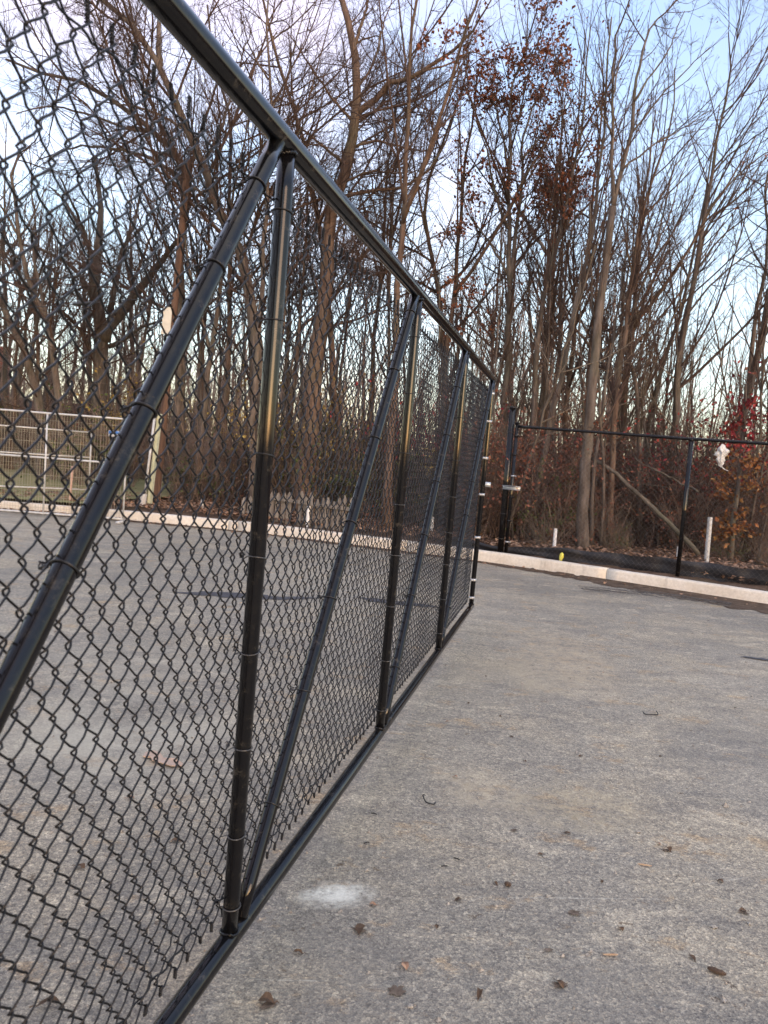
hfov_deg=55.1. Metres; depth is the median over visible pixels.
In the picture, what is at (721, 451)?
plastic bag
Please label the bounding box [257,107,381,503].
woodland tree
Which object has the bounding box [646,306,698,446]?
woodland tree
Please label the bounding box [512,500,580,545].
bare shrub
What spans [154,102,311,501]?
woodland tree
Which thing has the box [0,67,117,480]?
bare tree
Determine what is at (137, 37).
spreading tree
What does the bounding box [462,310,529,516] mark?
woodland tree
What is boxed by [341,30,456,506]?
woodland tree
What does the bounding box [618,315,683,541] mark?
woodland tree
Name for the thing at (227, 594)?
damp patch
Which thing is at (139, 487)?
lawn
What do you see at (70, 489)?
pink marker stake
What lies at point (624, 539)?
green shrub
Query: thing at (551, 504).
rusty shrub
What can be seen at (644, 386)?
woodland tree
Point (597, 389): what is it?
woodland tree
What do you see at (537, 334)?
bare tree
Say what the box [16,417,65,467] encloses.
bare shrub
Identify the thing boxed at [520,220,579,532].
woodland tree
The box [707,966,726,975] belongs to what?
wood chip
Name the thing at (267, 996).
fallen leaf
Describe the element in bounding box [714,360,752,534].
woodland tree
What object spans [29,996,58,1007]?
fallen leaf
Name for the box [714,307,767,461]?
woodland tree
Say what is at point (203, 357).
woodland tree
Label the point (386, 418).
woodland tree
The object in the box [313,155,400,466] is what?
woodland tree
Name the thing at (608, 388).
woodland tree
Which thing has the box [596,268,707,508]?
woodland tree
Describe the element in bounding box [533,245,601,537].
woodland tree
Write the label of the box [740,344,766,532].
woodland tree
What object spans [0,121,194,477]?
spreading tree
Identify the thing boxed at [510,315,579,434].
woodland tree
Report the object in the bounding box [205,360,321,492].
yellow shrub
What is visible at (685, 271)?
bare tree
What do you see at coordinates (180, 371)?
spreading tree
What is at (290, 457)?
green shrub
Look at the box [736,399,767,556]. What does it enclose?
woodland tree
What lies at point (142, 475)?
bare shrub
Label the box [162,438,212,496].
green shrub
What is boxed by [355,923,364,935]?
fallen leaf
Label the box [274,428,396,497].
bare shrub
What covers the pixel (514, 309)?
woodland tree
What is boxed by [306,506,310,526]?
plastic stake
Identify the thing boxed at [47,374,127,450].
bare shrub
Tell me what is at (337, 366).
woodland tree
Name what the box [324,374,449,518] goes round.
red shrub
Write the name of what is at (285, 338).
woodland tree
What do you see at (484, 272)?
woodland tree
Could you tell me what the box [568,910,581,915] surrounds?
mud smear
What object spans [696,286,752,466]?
woodland tree
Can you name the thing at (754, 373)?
rusty shrub
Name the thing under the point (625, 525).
bare shrub
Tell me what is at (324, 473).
green shrub
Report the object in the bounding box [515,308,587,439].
woodland tree
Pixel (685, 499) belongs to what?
chain link fence
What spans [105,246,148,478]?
woodland tree
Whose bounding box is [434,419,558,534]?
rusty shrub
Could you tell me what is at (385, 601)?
damp patch
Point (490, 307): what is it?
woodland tree
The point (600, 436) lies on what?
woodland tree
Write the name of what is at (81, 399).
undergrowth
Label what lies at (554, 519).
green shrub
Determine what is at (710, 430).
woodland tree
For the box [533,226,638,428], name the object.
woodland tree
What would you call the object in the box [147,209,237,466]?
woodland tree
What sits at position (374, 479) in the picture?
bare shrub
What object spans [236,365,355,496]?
yellow shrub
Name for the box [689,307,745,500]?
woodland tree
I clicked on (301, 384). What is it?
woodland tree
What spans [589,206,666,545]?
woodland tree
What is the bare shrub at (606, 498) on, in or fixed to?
on the woodland ground at (235, 518)
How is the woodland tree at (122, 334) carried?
on the woodland ground at (235, 518)
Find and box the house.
[0,346,86,449]
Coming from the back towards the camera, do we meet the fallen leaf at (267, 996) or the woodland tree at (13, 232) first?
the woodland tree at (13, 232)
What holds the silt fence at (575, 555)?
on the woodland ground at (235, 518)
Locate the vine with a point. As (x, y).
(748, 402)
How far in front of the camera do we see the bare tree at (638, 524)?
13.61 m
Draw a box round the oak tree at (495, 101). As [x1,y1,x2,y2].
[383,0,631,528]
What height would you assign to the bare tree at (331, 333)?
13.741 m
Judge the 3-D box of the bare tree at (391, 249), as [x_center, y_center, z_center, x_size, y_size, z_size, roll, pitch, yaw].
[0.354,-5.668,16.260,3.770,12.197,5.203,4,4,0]
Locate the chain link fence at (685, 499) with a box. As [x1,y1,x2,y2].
[504,422,767,585]
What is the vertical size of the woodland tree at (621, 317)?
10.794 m
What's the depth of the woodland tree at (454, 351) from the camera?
20.39 m
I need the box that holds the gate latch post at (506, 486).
[497,406,520,552]
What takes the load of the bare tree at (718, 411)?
on the woodland ground at (235, 518)
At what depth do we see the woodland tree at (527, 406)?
16.10 m
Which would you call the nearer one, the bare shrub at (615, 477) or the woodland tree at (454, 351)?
the bare shrub at (615, 477)
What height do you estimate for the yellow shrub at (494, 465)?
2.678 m
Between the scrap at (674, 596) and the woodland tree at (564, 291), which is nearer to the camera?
the scrap at (674, 596)
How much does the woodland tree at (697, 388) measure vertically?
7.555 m
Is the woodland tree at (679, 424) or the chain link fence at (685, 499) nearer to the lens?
the chain link fence at (685, 499)
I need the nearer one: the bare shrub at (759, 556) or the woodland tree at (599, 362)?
the bare shrub at (759, 556)
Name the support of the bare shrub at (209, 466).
on the woodland ground at (235, 518)
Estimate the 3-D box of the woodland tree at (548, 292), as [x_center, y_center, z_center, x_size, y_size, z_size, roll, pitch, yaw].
[4.724,-7.196,21.760,4.441,14.550,4.190,1,5,-36]
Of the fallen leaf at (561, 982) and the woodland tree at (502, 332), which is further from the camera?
the woodland tree at (502, 332)
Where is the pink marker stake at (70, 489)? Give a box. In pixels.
[68,466,72,503]
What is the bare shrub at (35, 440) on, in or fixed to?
on the woodland ground at (235, 518)
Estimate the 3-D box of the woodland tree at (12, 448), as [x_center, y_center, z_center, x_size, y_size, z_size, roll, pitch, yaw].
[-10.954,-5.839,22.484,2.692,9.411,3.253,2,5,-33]
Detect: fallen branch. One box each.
[591,456,700,555]
[634,457,701,500]
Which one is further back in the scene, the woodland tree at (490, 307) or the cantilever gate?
the woodland tree at (490, 307)
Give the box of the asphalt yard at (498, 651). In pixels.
[0,467,767,1023]
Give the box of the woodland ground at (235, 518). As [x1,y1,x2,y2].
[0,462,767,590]
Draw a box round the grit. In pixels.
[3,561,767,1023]
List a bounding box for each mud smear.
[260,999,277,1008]
[388,985,405,995]
[551,981,567,986]
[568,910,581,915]
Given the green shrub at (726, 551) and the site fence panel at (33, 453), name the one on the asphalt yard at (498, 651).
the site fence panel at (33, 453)
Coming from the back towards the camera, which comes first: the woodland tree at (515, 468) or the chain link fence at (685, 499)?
the woodland tree at (515, 468)
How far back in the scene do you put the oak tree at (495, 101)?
14.46 m
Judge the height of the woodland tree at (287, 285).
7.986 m
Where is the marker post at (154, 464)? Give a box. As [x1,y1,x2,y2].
[144,414,162,506]
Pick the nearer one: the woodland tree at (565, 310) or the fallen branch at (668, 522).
the fallen branch at (668, 522)
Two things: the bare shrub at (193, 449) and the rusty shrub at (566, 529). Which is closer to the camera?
the rusty shrub at (566, 529)
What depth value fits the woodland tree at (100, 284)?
23.64 m
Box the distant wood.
[0,209,766,485]
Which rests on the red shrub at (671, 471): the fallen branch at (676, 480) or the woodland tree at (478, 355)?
the fallen branch at (676, 480)
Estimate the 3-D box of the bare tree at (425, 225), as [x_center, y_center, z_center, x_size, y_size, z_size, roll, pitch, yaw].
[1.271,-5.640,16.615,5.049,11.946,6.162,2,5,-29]
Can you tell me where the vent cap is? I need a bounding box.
[139,492,146,506]
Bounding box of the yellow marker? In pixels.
[559,553,563,560]
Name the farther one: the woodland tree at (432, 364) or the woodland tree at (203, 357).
the woodland tree at (203, 357)
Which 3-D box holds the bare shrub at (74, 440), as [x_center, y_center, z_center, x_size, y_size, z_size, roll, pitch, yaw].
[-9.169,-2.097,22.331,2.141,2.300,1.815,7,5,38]
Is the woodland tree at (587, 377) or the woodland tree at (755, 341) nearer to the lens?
the woodland tree at (755, 341)
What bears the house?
on the woodland ground at (235, 518)
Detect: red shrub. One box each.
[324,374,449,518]
[369,380,515,523]
[463,401,606,533]
[606,398,767,551]
[623,358,767,549]
[669,410,767,549]
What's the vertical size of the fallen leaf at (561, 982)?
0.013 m
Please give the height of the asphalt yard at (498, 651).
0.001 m
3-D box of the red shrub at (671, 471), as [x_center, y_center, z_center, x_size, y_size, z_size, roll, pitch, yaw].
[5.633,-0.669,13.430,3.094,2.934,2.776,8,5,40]
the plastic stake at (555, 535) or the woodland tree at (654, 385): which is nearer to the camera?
the plastic stake at (555, 535)
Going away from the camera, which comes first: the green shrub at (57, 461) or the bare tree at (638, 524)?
the bare tree at (638, 524)
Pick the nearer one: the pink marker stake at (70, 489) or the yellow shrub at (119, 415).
the pink marker stake at (70, 489)
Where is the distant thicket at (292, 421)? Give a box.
[0,350,766,519]
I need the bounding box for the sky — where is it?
[0,0,767,467]
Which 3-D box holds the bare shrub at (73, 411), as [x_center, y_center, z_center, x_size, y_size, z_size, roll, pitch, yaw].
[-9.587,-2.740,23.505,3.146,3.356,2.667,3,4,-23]
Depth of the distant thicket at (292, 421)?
27.79 m
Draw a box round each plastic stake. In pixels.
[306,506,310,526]
[552,528,556,546]
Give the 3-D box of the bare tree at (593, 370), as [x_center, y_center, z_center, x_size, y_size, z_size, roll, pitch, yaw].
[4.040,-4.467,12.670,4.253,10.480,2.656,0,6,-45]
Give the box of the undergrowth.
[0,270,767,558]
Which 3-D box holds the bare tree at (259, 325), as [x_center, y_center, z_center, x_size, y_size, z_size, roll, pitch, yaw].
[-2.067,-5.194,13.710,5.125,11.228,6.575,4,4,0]
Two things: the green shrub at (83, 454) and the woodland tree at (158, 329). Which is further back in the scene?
the woodland tree at (158, 329)
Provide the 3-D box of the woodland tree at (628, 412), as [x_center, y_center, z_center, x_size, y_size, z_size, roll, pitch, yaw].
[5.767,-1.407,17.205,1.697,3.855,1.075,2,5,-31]
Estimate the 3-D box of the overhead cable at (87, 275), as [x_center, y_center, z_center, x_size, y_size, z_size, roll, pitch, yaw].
[-12.566,-6.051,19.245,19.070,0.462,0.016,6,4,28]
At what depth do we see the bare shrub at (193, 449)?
18.30 m
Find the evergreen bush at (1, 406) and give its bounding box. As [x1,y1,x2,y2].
[0,402,33,462]
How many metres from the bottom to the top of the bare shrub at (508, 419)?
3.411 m
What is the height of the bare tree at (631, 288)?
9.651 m
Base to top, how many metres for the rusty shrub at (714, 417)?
3.382 m
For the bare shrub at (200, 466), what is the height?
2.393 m
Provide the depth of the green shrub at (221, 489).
16.36 m
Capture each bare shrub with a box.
[0,361,15,457]
[4,404,86,470]
[15,415,70,474]
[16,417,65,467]
[43,383,118,466]
[44,350,152,441]
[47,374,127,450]
[52,412,91,475]
[77,426,97,478]
[113,378,196,475]
[128,451,163,479]
[135,421,214,492]
[150,398,244,498]
[162,440,237,493]
[163,404,280,503]
[192,403,255,490]
[195,415,290,497]
[210,417,282,498]
[245,414,301,492]
[271,465,294,508]
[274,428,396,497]
[282,410,374,499]
[312,444,395,511]
[331,433,418,513]
[346,423,431,518]
[440,467,500,537]
[447,456,528,535]
[449,390,551,478]
[453,505,507,534]
[512,446,579,532]
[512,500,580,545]
[559,456,642,538]
[573,420,661,526]
[590,499,636,550]
[597,498,660,546]
[599,381,766,535]
[620,379,766,537]
[657,465,715,536]
[677,484,755,554]
[685,510,723,552]
[700,434,767,561]
[717,513,767,556]
[741,522,767,564]
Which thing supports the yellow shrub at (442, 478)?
on the woodland ground at (235, 518)
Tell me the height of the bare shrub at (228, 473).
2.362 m
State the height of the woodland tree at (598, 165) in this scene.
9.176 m
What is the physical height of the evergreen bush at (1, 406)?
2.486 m
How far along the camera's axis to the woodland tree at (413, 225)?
16.72 m
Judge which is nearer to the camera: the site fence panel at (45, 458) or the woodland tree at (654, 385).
the site fence panel at (45, 458)
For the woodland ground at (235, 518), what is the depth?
13.14 m
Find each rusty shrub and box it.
[430,434,550,523]
[433,386,606,538]
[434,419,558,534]
[455,398,623,539]
[470,383,685,534]
[482,408,608,538]
[484,394,633,537]
[501,432,621,546]
[537,379,674,534]
[537,473,632,546]
[573,376,764,544]
[575,421,766,547]
[575,426,700,541]
[621,449,742,551]
[675,367,767,525]
[699,416,767,555]
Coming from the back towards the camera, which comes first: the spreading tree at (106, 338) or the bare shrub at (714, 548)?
the spreading tree at (106, 338)
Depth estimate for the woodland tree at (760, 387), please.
11.71 m
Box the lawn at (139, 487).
[0,462,218,503]
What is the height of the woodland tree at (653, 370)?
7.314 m
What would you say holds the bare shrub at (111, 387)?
on the woodland ground at (235, 518)
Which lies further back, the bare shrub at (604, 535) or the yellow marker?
the bare shrub at (604, 535)
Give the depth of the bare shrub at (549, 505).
14.97 m
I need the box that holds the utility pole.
[153,158,189,503]
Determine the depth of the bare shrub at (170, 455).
18.22 m
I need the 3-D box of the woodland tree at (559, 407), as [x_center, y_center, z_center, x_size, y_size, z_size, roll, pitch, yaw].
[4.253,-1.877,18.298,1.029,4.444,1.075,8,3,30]
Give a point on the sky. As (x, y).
(701, 27)
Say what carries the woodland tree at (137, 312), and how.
on the woodland ground at (235, 518)
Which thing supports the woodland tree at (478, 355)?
on the woodland ground at (235, 518)
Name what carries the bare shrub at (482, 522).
on the woodland ground at (235, 518)
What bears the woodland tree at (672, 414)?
on the woodland ground at (235, 518)
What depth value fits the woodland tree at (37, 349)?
22.36 m
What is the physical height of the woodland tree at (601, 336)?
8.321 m
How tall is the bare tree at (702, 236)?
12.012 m
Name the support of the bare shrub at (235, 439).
on the woodland ground at (235, 518)
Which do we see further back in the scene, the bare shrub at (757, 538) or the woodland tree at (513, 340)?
the woodland tree at (513, 340)
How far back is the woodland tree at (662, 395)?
16.72 m
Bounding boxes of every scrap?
[143,750,182,765]
[578,585,730,606]
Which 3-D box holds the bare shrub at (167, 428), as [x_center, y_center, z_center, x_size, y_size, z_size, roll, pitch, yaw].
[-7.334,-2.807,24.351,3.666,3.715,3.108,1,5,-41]
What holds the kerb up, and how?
on the asphalt yard at (498, 651)
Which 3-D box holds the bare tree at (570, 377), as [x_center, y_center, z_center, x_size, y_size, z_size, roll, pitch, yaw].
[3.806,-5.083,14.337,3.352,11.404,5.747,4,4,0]
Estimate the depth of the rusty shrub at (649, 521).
13.31 m
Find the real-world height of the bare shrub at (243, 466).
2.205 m
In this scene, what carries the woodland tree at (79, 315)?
on the woodland ground at (235, 518)
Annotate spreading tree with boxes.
[0,0,339,494]
[0,0,447,509]
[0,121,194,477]
[242,0,526,514]
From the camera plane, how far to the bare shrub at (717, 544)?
13.04 m
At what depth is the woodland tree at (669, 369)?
17.59 m
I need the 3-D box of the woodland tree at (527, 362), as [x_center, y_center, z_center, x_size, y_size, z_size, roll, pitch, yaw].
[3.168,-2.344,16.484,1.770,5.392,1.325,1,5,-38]
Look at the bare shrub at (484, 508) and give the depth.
13.52 m
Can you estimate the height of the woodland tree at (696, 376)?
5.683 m
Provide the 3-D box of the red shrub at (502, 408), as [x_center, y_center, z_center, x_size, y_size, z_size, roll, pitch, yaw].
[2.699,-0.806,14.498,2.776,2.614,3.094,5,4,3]
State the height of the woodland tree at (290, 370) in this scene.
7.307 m
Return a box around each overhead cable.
[0,297,165,309]
[6,269,173,280]
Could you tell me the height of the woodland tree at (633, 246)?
9.802 m
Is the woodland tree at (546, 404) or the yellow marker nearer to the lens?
the yellow marker
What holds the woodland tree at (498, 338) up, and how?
on the woodland ground at (235, 518)
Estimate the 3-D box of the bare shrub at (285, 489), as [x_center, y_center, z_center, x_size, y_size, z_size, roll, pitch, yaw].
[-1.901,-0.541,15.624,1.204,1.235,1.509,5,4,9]
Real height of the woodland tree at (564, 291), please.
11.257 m
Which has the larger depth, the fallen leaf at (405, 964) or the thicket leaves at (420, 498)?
the thicket leaves at (420, 498)
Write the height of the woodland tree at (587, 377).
10.830 m
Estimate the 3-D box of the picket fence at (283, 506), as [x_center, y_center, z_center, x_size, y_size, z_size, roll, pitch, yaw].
[-1.557,-0.064,13.153,2.543,0.733,0.111,6,4,27]
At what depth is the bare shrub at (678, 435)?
16.34 m
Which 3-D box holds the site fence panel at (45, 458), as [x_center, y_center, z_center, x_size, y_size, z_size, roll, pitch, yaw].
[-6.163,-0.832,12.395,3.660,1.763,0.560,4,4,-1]
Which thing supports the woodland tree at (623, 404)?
on the woodland ground at (235, 518)
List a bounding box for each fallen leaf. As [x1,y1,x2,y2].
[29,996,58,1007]
[258,992,278,1003]
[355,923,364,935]
[401,959,408,969]
[477,987,482,1001]
[555,979,563,988]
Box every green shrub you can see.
[17,402,117,481]
[42,382,119,484]
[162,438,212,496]
[175,426,248,503]
[272,422,357,497]
[275,410,366,511]
[323,425,418,515]
[505,457,598,543]
[605,523,633,549]
[701,528,755,562]
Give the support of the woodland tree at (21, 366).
on the woodland ground at (235, 518)
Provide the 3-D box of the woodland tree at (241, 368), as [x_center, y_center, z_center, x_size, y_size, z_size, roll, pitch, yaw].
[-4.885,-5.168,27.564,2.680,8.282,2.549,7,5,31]
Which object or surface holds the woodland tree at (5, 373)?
on the woodland ground at (235, 518)
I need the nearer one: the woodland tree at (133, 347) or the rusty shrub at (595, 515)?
the rusty shrub at (595, 515)
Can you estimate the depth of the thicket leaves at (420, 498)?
13.79 m
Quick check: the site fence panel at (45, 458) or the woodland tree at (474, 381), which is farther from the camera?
the woodland tree at (474, 381)
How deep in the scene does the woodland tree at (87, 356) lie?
21.68 m
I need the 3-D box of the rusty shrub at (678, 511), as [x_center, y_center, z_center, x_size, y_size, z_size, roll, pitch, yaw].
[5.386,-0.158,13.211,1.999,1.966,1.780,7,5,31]
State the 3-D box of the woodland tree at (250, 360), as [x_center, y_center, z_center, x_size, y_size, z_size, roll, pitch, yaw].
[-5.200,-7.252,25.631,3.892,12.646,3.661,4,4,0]
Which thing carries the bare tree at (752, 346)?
on the woodland ground at (235, 518)
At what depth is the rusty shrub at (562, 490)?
13.15 m
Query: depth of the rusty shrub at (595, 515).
13.03 m
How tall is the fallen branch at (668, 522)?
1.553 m
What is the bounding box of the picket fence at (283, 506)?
[241,491,351,530]
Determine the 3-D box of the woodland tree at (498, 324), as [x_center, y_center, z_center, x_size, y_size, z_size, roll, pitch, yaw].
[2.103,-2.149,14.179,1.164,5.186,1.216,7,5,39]
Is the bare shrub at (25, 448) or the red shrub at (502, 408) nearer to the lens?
the red shrub at (502, 408)
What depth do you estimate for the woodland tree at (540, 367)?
23.79 m
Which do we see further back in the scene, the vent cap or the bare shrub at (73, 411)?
the bare shrub at (73, 411)
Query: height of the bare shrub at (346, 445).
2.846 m
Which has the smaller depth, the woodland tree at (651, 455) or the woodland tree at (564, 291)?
the woodland tree at (651, 455)
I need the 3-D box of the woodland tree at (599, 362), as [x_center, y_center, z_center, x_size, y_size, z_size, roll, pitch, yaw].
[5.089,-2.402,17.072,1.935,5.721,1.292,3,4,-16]
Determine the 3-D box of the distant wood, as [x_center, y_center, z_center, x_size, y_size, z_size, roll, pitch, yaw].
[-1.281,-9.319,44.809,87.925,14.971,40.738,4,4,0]
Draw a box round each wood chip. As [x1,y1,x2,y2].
[603,953,617,955]
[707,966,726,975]
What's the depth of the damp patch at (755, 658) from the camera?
6.01 m
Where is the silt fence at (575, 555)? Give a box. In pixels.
[452,537,767,585]
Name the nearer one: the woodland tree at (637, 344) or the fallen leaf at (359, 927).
the fallen leaf at (359, 927)
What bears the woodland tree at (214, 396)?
on the woodland ground at (235, 518)
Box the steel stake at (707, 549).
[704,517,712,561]
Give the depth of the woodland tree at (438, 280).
14.34 m
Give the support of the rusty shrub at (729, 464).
on the woodland ground at (235, 518)
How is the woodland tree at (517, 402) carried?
on the woodland ground at (235, 518)
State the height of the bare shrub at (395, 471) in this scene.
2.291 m
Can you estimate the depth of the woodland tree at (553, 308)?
15.95 m
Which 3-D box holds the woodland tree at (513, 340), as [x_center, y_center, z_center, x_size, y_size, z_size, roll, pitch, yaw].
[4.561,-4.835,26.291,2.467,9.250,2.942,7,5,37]
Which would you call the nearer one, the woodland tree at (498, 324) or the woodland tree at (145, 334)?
the woodland tree at (498, 324)
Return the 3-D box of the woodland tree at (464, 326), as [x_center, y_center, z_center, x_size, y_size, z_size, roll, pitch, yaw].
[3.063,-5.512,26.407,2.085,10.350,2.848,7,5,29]
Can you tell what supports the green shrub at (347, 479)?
on the woodland ground at (235, 518)
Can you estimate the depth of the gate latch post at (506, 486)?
11.09 m
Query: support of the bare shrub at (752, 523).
on the woodland ground at (235, 518)
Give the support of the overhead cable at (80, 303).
attached to the utility pole
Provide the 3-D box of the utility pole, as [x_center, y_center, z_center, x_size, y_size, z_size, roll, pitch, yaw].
[-4.345,-3.523,14.871,0.442,7.061,0.259,4,4,0]
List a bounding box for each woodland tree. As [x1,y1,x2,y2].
[0,95,52,463]
[0,102,67,470]
[0,142,93,467]
[0,167,55,331]
[0,182,67,468]
[11,265,115,407]
[28,195,117,450]
[38,196,106,420]
[39,333,86,470]
[67,307,99,411]
[68,202,106,413]
[69,123,161,474]
[71,161,133,417]
[81,238,110,347]
[94,304,141,430]
[104,189,168,454]
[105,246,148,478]
[108,280,126,406]
[132,170,206,396]
[141,266,193,408]
[143,97,267,445]
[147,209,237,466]
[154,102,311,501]
[190,132,293,434]
[191,364,236,447]
[207,311,244,494]
[210,228,267,477]
[218,272,290,440]
[228,172,370,487]
[232,277,267,441]
[247,275,324,407]
[253,140,343,350]
[256,208,298,493]
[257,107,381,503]
[257,268,314,442]
[268,200,322,454]
[278,332,301,417]
[285,237,378,479]
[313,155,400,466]
[332,0,492,528]
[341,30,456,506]
[356,322,431,517]
[370,258,488,525]
[387,216,428,515]
[395,312,456,456]
[418,25,590,519]
[418,235,497,497]
[430,144,530,431]
[431,220,498,470]
[448,299,494,439]
[452,229,577,406]
[454,165,546,453]
[457,296,508,522]
[459,339,484,444]
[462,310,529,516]
[463,224,532,440]
[473,266,523,535]
[473,267,532,420]
[475,2,628,456]
[481,286,527,432]
[485,205,546,457]
[485,284,575,450]
[488,303,529,526]
[491,389,524,537]
[495,105,631,431]
[495,319,549,469]
[500,284,585,416]
[500,323,545,440]
[505,236,658,536]
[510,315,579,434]
[513,254,574,533]
[515,140,616,469]
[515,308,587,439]
[520,116,656,510]
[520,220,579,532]
[525,0,648,539]
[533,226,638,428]
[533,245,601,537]
[541,217,589,522]
[542,352,573,523]
[549,197,617,549]
[557,340,621,478]
[564,185,686,464]
[568,285,657,501]
[578,300,635,540]
[583,309,672,522]
[584,246,699,465]
[586,196,687,395]
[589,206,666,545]
[594,140,724,521]
[595,257,639,413]
[595,384,634,449]
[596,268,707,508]
[598,378,669,547]
[600,72,767,538]
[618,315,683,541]
[620,313,678,539]
[622,348,664,548]
[623,324,668,492]
[625,385,681,535]
[627,239,729,544]
[629,292,707,519]
[632,356,709,479]
[641,330,688,489]
[641,333,670,466]
[646,254,745,531]
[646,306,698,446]
[646,392,716,511]
[665,329,709,544]
[670,320,736,470]
[684,329,715,444]
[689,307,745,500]
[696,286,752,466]
[701,403,720,491]
[702,304,767,440]
[710,256,767,560]
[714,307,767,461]
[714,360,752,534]
[735,87,767,556]
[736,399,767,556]
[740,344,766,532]
[742,263,767,543]
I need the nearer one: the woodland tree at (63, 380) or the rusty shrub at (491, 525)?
the rusty shrub at (491, 525)
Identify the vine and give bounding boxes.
[700,384,767,560]
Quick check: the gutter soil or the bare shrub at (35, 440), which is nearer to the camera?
the gutter soil
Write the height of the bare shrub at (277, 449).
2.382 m
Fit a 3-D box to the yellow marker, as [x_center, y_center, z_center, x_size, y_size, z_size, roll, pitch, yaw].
[2.557,0.659,10.607,0.061,0.153,0.062,4,4,0]
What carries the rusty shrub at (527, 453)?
on the woodland ground at (235, 518)
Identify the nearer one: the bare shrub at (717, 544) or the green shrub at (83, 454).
the bare shrub at (717, 544)
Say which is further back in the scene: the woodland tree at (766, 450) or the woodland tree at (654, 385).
the woodland tree at (654, 385)
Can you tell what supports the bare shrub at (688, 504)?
on the woodland ground at (235, 518)
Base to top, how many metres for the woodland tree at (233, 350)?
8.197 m
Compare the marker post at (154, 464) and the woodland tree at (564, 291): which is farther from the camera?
the woodland tree at (564, 291)
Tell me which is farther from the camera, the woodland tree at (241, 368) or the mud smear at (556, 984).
the woodland tree at (241, 368)
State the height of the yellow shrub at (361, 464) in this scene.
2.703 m
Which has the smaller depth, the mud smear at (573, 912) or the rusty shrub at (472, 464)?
the mud smear at (573, 912)
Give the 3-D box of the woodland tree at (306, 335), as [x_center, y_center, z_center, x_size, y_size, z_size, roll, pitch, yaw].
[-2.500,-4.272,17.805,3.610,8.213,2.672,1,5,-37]
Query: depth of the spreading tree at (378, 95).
14.90 m
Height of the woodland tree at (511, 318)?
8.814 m
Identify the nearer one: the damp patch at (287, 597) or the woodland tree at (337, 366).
the damp patch at (287, 597)
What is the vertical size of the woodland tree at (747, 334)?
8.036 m
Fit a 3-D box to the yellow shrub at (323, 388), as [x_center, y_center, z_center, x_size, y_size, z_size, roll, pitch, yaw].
[-1.358,-1.831,16.403,3.482,3.781,2.899,5,4,6]
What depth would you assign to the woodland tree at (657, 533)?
14.06 m
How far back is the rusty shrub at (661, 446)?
13.90 m
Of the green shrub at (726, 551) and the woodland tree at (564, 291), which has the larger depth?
the woodland tree at (564, 291)
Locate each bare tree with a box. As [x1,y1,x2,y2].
[0,5,344,499]
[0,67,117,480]
[0,170,144,476]
[150,0,441,515]
[167,0,413,510]
[313,0,488,462]
[320,0,586,509]
[493,0,685,534]
[503,0,657,534]
[525,0,729,549]
[542,1,766,546]
[592,105,710,545]
[613,27,767,538]
[646,0,767,543]
[692,277,767,550]
[705,104,767,547]
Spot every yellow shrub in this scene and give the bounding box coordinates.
[56,341,211,486]
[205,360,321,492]
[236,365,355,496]
[244,357,394,507]
[311,403,442,518]
[395,409,502,525]
[422,401,569,528]
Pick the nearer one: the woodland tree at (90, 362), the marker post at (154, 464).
the marker post at (154, 464)
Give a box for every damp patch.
[177,591,288,599]
[264,596,314,598]
[355,596,436,606]
[741,656,767,659]
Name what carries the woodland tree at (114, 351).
on the woodland ground at (235, 518)
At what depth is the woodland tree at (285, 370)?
19.30 m
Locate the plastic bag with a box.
[714,444,729,470]
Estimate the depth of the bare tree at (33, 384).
20.31 m
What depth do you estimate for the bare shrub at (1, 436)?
21.65 m
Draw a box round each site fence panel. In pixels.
[0,409,127,523]
[0,425,91,490]
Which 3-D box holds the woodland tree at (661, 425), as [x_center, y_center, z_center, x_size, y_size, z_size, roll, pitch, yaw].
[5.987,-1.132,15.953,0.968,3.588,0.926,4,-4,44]
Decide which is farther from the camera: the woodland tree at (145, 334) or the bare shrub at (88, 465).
the woodland tree at (145, 334)
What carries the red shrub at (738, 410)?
on the woodland ground at (235, 518)
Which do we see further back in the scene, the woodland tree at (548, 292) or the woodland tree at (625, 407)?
the woodland tree at (548, 292)
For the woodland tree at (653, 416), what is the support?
on the woodland ground at (235, 518)
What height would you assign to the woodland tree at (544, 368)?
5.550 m
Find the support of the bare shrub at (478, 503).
on the woodland ground at (235, 518)
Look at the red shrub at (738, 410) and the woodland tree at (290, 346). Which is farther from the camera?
the woodland tree at (290, 346)
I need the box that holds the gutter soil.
[55,515,767,613]
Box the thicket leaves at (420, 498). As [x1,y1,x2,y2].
[1,320,765,557]
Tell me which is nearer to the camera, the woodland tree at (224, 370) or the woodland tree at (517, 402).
the woodland tree at (517, 402)
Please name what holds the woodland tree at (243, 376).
on the woodland ground at (235, 518)
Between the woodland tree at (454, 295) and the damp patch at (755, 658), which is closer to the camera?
the damp patch at (755, 658)
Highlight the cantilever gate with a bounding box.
[0,0,496,1023]
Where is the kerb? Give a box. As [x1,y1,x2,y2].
[0,500,767,603]
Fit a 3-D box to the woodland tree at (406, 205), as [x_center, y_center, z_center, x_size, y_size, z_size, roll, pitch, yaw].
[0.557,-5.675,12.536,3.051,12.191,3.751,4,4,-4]
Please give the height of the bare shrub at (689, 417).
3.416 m
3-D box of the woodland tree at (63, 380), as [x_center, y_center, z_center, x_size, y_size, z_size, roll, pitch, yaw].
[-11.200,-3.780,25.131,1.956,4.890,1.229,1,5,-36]

